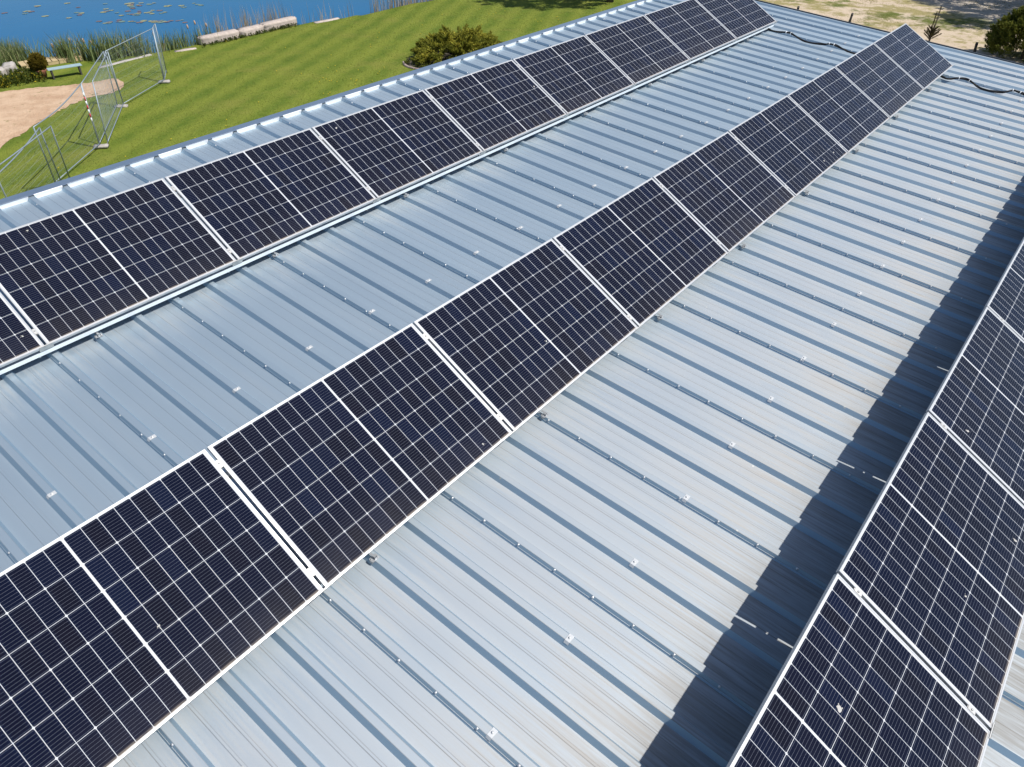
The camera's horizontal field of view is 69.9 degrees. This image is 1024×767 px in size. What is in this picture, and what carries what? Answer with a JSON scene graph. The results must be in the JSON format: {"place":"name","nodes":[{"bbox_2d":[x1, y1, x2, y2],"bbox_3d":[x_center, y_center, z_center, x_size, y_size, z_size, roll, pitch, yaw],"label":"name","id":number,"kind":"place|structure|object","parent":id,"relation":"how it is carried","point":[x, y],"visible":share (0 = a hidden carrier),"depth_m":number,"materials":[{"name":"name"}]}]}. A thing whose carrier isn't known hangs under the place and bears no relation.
{"place":"outdoors","nodes":[
{"label":"outdoors","id":0,"kind":"place"},
{"bbox_2d":[0,66,7,76],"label":"rock","id":1,"kind":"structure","parent":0,"point":[2,70],"depth_m":30.93,"materials":[{"name":"grey stone"}]},
{"bbox_2d":[0,0,427,56],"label":"pond water","id":2,"kind":"structure","parent":0,"point":[16,24],"depth_m":41.76,"materials":[{"name":"blue liquid"}]},
{"bbox_2d":[18,55,81,67],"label":"jetty","id":3,"kind":"object","parent":2,"relation":"in","point":[53,61],"visible":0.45,"depth_m":32.60,"materials":[{"name":"wood"}]},
{"bbox_2d":[201,0,293,33],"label":"dry reeds","id":4,"kind":"object","parent":2,"relation":"in","point":[244,18],"visible":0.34,"depth_m":37.24,"materials":[{"name":"beige plant"}]},
{"bbox_2d":[55,9,558,168],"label":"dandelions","id":5,"kind":"object","parent":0,"point":[319,81],"visible":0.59,"depth_m":30.46,"materials":[{"name":"plant"}]},
{"bbox_2d":[0,0,1023,198],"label":"ground","id":6,"kind":"structure","parent":0,"point":[911,12],"depth_m":32.35,"materials":[{"name":"green plant"}]},
{"bbox_2d":[2,61,16,74],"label":"rock","id":7,"kind":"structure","parent":6,"relation":"on","point":[8,65],"depth_m":31.15,"materials":[{"name":"grey stone"}]},
{"bbox_2d":[0,36,30,65],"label":"tall grass","id":8,"kind":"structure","parent":6,"relation":"on","point":[9,52],"depth_m":32.37,"materials":[{"name":"green plant"}]},
{"bbox_2d":[0,66,46,88],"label":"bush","id":9,"kind":"object","parent":6,"relation":"on","point":[21,74],"visible":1,"depth_m":30.39,"materials":[{"name":"green plant"}]},
{"bbox_2d":[0,127,60,197],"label":"fence","id":10,"kind":"object","parent":6,"relation":"on","point":[3,168],"visible":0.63,"depth_m":19.93,"materials":[{"name":"metal"}]},
{"bbox_2d":[0,126,69,196],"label":"fence","id":11,"kind":"object","parent":6,"relation":"on","point":[62,159],"visible":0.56,"depth_m":20.15,"materials":[{"name":"metal"}]},
{"bbox_2d":[26,52,47,77],"bbox_3d":[-19.905,-13.387,30.764,0.801,0.989,0.819,-2,38,-2],"label":"potted thuja","id":12,"kind":"object","parent":6,"relation":"on","point":[36,61],"visible":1,"depth_m":30.57,"materials":[{"name":"plant"}]},
{"bbox_2d":[15,34,80,62],"bbox_3d":[-20.836,-14.797,32.895,3.099,1.654,1.395,-1,38,-1],"label":"reed bed","id":13,"kind":"object","parent":6,"relation":"on","point":[58,55],"visible":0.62,"depth_m":32.71,"materials":[{"name":"plant"}]},
{"bbox_2d":[0,78,123,147],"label":"sand","id":14,"kind":"structure","parent":6,"relation":"on","point":[23,110],"depth_m":28.28,"materials":[{"name":"beige sand"}]},
{"bbox_2d":[46,63,82,79],"bbox_3d":[-18.956,-13.255,31.140,1.320,0.415,0.375,-25,45,-28],"label":"bench","id":15,"kind":"object","parent":6,"relation":"on","point":[78,65],"visible":1,"depth_m":31.01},
{"bbox_2d":[33,84,99,181],"bbox_3d":[-13.811,-7.614,22.650,0.373,2.024,4.053,-5,39,-6],"label":"fence","id":16,"kind":"object","parent":6,"relation":"on","point":[50,169],"visible":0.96,"depth_m":22.76,"materials":[{"name":"metal"}]},
{"bbox_2d":[44,27,148,62],"bbox_3d":[-18.802,-15.181,33.216,4.712,1.858,2.298,-11,40,-14],"label":"reed bed","id":17,"kind":"object","parent":6,"relation":"on","point":[91,53],"visible":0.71,"depth_m":33.01,"materials":[{"name":"plant"}]},
{"bbox_2d":[81,51,117,142],"bbox_3d":[-14.452,-10.059,25.734,0.161,2.019,4.268,-9,39,-11],"label":"fence","id":18,"kind":"object","parent":6,"relation":"on","point":[102,53],"visible":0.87,"depth_m":25.60,"materials":[{"name":"metal"}]},
{"bbox_2d":[93,143,108,148],"bbox_3d":[-13.852,-8.001,24.692,0.478,0.122,0.207,-8,39,-10],"label":"concrete weight","id":19,"kind":"object","parent":6,"relation":"on","point":[102,146],"visible":0.92,"depth_m":24.64,"materials":[{"name":"white concrete"}]},
{"bbox_2d":[92,51,123,143],"bbox_3d":[-14.194,-10.107,25.796,0.135,2.021,4.292,-10,39,-12],"label":"fence","id":20,"kind":"object","parent":6,"relation":"on","point":[95,91],"visible":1,"depth_m":25.57,"materials":[{"name":"metal"}]},
{"bbox_2d":[114,104,127,107],"bbox_3d":[-14.902,-10.583,27.955,0.468,0.120,0.210,-7,39,-9],"label":"concrete weight","id":21,"kind":"object","parent":6,"relation":"on","point":[125,105],"visible":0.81,"depth_m":27.89,"materials":[{"name":"grey concrete"}]},
{"bbox_2d":[98,54,151,67],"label":"flat slab","id":22,"kind":"structure","parent":6,"relation":"on","point":[118,62],"depth_m":32.87,"materials":[{"name":"concrete"}]},
{"bbox_2d":[105,28,163,102],"bbox_3d":[-14.623,-12.421,28.718,0.110,2.021,3.534,4,39,5],"label":"fence","id":23,"kind":"object","parent":6,"relation":"on","point":[138,64],"visible":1,"depth_m":28.76,"materials":[{"name":"metal"}]},
{"bbox_2d":[152,23,166,79],"bbox_3d":[-14.584,-13.735,30.377,0.133,2.021,1.392,-11,40,-14],"label":"fence","id":24,"kind":"object","parent":6,"relation":"on","point":[154,25],"visible":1,"depth_m":30.37,"materials":[{"name":"metal"}]},
{"bbox_2d":[158,80,169,83],"bbox_3d":[-14.441,-12.534,30.418,0.473,0.122,0.212,-7,39,-9],"label":"concrete weight","id":25,"kind":"object","parent":6,"relation":"on","point":[165,81],"visible":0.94,"depth_m":30.36,"materials":[{"name":"grey concrete"}]},
{"bbox_2d":[130,22,219,54],"bbox_3d":[-16.092,-16.160,34.733,4.359,1.509,1.700,-29,46,-31],"label":"reed bed","id":26,"kind":"object","parent":6,"relation":"on","point":[170,44],"visible":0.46,"depth_m":34.56,"materials":[{"name":"plant"}]},
{"bbox_2d":[174,47,195,51],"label":"flat slab","id":27,"kind":"structure","parent":6,"relation":"on","point":[185,49],"depth_m":34.36,"materials":[{"name":"stone"}]},
{"bbox_2d":[197,29,239,44],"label":"stone block","id":28,"kind":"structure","parent":6,"relation":"on","point":[208,38],"depth_m":35.46,"materials":[{"name":"beige stone"}]},
{"bbox_2d":[202,22,296,46],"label":"bank weeds","id":29,"kind":"object","parent":6,"relation":"on","point":[264,31],"visible":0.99,"depth_m":36.55,"materials":[{"name":"green plant"}]},
{"bbox_2d":[236,24,263,36],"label":"stone block","id":30,"kind":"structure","parent":6,"relation":"on","point":[252,29],"depth_m":36.52,"materials":[{"name":"beige stone"}]},
{"bbox_2d":[259,16,296,31],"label":"stone block","id":31,"kind":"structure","parent":6,"relation":"on","point":[267,25],"depth_m":37.59,"materials":[{"name":"beige stone"}]},
{"bbox_2d":[0,0,622,195],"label":"lawn grass","id":32,"kind":"structure","parent":6,"relation":"on","point":[345,72],"depth_m":31.87,"materials":[{"name":"green plant"}]},
{"bbox_2d":[314,17,339,23],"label":"flat slab","id":33,"kind":"structure","parent":6,"relation":"on","point":[327,20],"depth_m":38.99,"materials":[{"name":"stone"}]},
{"bbox_2d":[301,1,353,22],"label":"dry reeds","id":34,"kind":"object","parent":6,"relation":"on","point":[321,17],"visible":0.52,"depth_m":39.63,"materials":[{"name":"beige plant"}]},
{"bbox_2d":[370,0,431,12],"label":"dry reeds","id":35,"kind":"object","parent":6,"relation":"on","point":[407,2],"visible":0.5,"depth_m":42.04,"materials":[{"name":"beige plant"}]},
{"bbox_2d":[402,61,418,68],"bbox_3d":[-2.894,-14.192,32.566,3.865,0.094,1.538,-6,39,-8],"label":"stone edging","id":36,"kind":"object","parent":6,"relation":"on","point":[406,65],"visible":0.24,"depth_m":32.21,"materials":[{"name":"grey stone"}]},
{"bbox_2d":[407,47,469,67],"bbox_3d":[-2.856,-15.039,33.628,2.976,0.001,4.809,27,46,30],"label":"planting bed","id":37,"kind":"object","parent":6,"relation":"on","point":[446,55],"visible":0.15,"depth_m":33.28,"materials":[{"name":"soil"}]},
{"bbox_2d":[404,59,433,67],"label":"bed plants","id":38,"kind":"object","parent":37,"relation":"on","point":[416,64],"visible":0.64,"depth_m":32.37,"materials":[{"name":"green plant"}]},
{"bbox_2d":[410,23,502,64],"bbox_3d":[-2.561,-15.584,33.419,3.899,1.310,5.312,27,46,30],"label":"juniper","id":39,"kind":"object","parent":6,"relation":"on","point":[458,42],"visible":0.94,"depth_m":32.87,"materials":[{"name":"green plant"}]},
{"bbox_2d":[0,0,1023,766],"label":"building","id":40,"kind":"structure","parent":6,"relation":"on","point":[632,550],"depth_m":5.78,"materials":[{"name":"metal"}]},
{"bbox_2d":[0,2,777,374],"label":"mounting rack","id":41,"kind":"object","parent":40,"relation":"on","point":[52,346],"visible":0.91,"depth_m":7.48,"materials":[{"name":"metal"}]},
{"bbox_2d":[0,292,43,367],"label":"solar panel","id":42,"kind":"object","parent":41,"relation":"attached to","point":[19,339],"visible":1,"depth_m":5.79,"materials":[{"name":"glass"}]},
{"bbox_2d":[0,178,235,343],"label":"solar panel","id":43,"kind":"object","parent":41,"relation":"attached to","point":[66,274],"visible":1,"depth_m":6.40,"materials":[{"name":"blue glass"}]},
{"bbox_2d":[165,128,375,259],"bbox_3d":[-2.419,-1.998,7.548,1.134,0.030,1.762,47,52,7],"label":"solar panel","id":44,"kind":"object","parent":41,"relation":"attached to","point":[247,203],"visible":1,"depth_m":7.47,"materials":[{"name":"blue glass"}]},
{"bbox_2d":[311,90,481,197],"bbox_3d":[-1.299,-2.858,8.633,1.134,0.030,1.762,47,52,7],"label":"solar panel","id":45,"kind":"object","parent":41,"relation":"attached to","point":[382,150],"visible":1,"depth_m":8.57,"materials":[{"name":"blue glass"}]},
{"bbox_2d":[424,60,565,150],"bbox_3d":[-0.178,-3.719,9.720,1.134,0.030,1.762,47,52,7],"label":"solar panel","id":46,"kind":"object","parent":41,"relation":"attached to","point":[490,108],"visible":1,"depth_m":9.66,"materials":[{"name":"glass"}]},
{"bbox_2d":[513,35,633,113],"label":"solar panel","id":47,"kind":"object","parent":41,"relation":"attached to","point":[573,75],"visible":1,"depth_m":10.75,"materials":[{"name":"black glass"}]},
{"bbox_2d":[584,15,688,84],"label":"solar panel","id":48,"kind":"object","parent":41,"relation":"attached to","point":[639,49],"visible":1,"depth_m":11.84,"materials":[{"name":"glass"}]},
{"bbox_2d":[644,0,735,59],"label":"solar panel","id":49,"kind":"object","parent":41,"relation":"attached to","point":[692,29],"visible":1,"depth_m":12.93,"materials":[{"name":"glass"}]},
{"bbox_2d":[696,0,775,38],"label":"solar panel","id":50,"kind":"object","parent":41,"relation":"attached to","point":[739,19],"visible":1,"depth_m":13.94,"materials":[{"name":"glass"}]},
{"bbox_2d":[215,48,931,596],"bbox_3d":[1.895,-1.676,7.723,0.956,0.594,17.915,30,47,26],"label":"mounting rack","id":51,"kind":"object","parent":40,"relation":"on","point":[375,556],"visible":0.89,"depth_m":5.55,"materials":[{"name":"metal"}]},
{"bbox_2d":[0,449,322,766],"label":"solar panel","id":52,"kind":"object","parent":51,"relation":"attached to","point":[131,622],"visible":1,"depth_m":3.90,"materials":[{"name":"glass"}]},
{"bbox_2d":[207,323,511,587],"bbox_3d":[-0.937,0.384,4.973,1.134,0.030,1.762,47,52,7],"label":"solar panel","id":53,"kind":"object","parent":51,"relation":"attached to","point":[337,473],"visible":1,"depth_m":4.87,"materials":[{"name":"blue glass"}]},
{"bbox_2d":[413,238,637,431],"bbox_3d":[0.183,-0.475,6.060,1.134,0.032,1.762,47,52,7],"label":"solar panel","id":54,"kind":"object","parent":51,"relation":"attached to","point":[520,341],"visible":1,"depth_m":5.97,"materials":[{"name":"blue glass"}]},
{"bbox_2d":[552,178,727,326],"bbox_3d":[1.303,-1.335,7.146,1.134,0.030,1.762,47,52,7],"label":"solar panel","id":55,"kind":"object","parent":51,"relation":"attached to","point":[644,252],"visible":1,"depth_m":7.07,"materials":[{"name":"blue glass"}]},
{"bbox_2d":[652,131,794,251],"bbox_3d":[2.424,-2.196,8.233,1.134,0.030,1.762,47,52,7],"label":"solar panel","id":56,"kind":"object","parent":51,"relation":"attached to","point":[727,190],"visible":1,"depth_m":8.16,"materials":[{"name":"glass"}]},
{"bbox_2d":[728,95,847,195],"bbox_3d":[3.545,-3.057,9.318,1.134,0.030,1.762,47,52,7],"label":"solar panel","id":57,"kind":"object","parent":51,"relation":"attached to","point":[792,145],"visible":1,"depth_m":9.26,"materials":[{"name":"blue glass"}]},
{"bbox_2d":[787,67,889,151],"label":"solar panel","id":58,"kind":"object","parent":51,"relation":"attached to","point":[837,105],"visible":1,"depth_m":10.35,"materials":[{"name":"blue glass"}]},
{"bbox_2d":[835,43,923,116],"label":"solar panel","id":59,"kind":"object","parent":51,"relation":"attached to","point":[878,77],"visible":1,"depth_m":11.44,"materials":[{"name":"glass"}]},
{"bbox_2d":[874,23,952,88],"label":"solar panel","id":60,"kind":"object","parent":51,"relation":"attached to","point":[914,55],"visible":1,"depth_m":12.53,"materials":[{"name":"glass"}]},
{"bbox_2d":[767,28,855,53],"bbox_3d":[6.040,-6.338,13.799,3.245,0.327,0.197,29,47,31],"label":"cable","id":61,"kind":"object","parent":40,"relation":"on","point":[815,43],"visible":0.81,"depth_m":13.92,"materials":[{"name":"black rubber"}]},
{"bbox_2d":[853,317,1003,738],"bbox_3d":[5.043,-0.584,6.792,0.951,0.587,16.133,30,47,26],"label":"mounting rack","id":62,"kind":"object","parent":40,"relation":"on","point":[969,707],"visible":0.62,"depth_m":3.99,"materials":[{"name":"metal"}]},
{"bbox_2d":[726,573,990,766],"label":"solar panel","id":63,"kind":"object","parent":62,"relation":"attached to","point":[857,682],"visible":1,"depth_m":3.75,"materials":[{"name":"glass"}]},
{"bbox_2d":[836,412,1023,729],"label":"solar panel","id":64,"kind":"object","parent":62,"relation":"attached to","point":[931,568],"visible":1,"depth_m":4.45,"materials":[{"name":"blue glass"}]},
{"bbox_2d":[926,307,1023,504],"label":"solar panel","id":65,"kind":"object","parent":62,"relation":"attached to","point":[976,407],"visible":1,"depth_m":5.52,"materials":[{"name":"blue glass"}]},
{"bbox_2d":[984,237,1023,340],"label":"solar panel","id":66,"kind":"object","parent":62,"relation":"attached to","point":[1005,302],"visible":0.98,"depth_m":6.53,"materials":[{"name":"blue glass"}]},
{"bbox_2d":[940,75,1023,94],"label":"cable","id":67,"kind":"object","parent":40,"relation":"on","point":[981,88],"visible":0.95,"depth_m":12.56,"materials":[{"name":"black rubber"}]},
{"bbox_2d":[924,6,941,40],"bbox_3d":[20.244,-17.211,35.137,0.854,1.688,0.840,2,38,3],"label":"pine sapling","id":68,"kind":"object","parent":6,"relation":"on","point":[932,31],"visible":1,"depth_m":35.25,"materials":[{"name":"green plant"}]},
{"bbox_2d":[983,5,1023,61],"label":"conifer","id":69,"kind":"object","parent":6,"relation":"on","point":[1005,31],"visible":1,"depth_m":32.47,"materials":[{"name":"green plant"}]},
{"bbox_2d":[766,0,1023,63],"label":"dry grass","id":70,"kind":"structure","parent":0,"point":[928,16],"depth_m":40.66,"materials":[{"name":"beige plant"}]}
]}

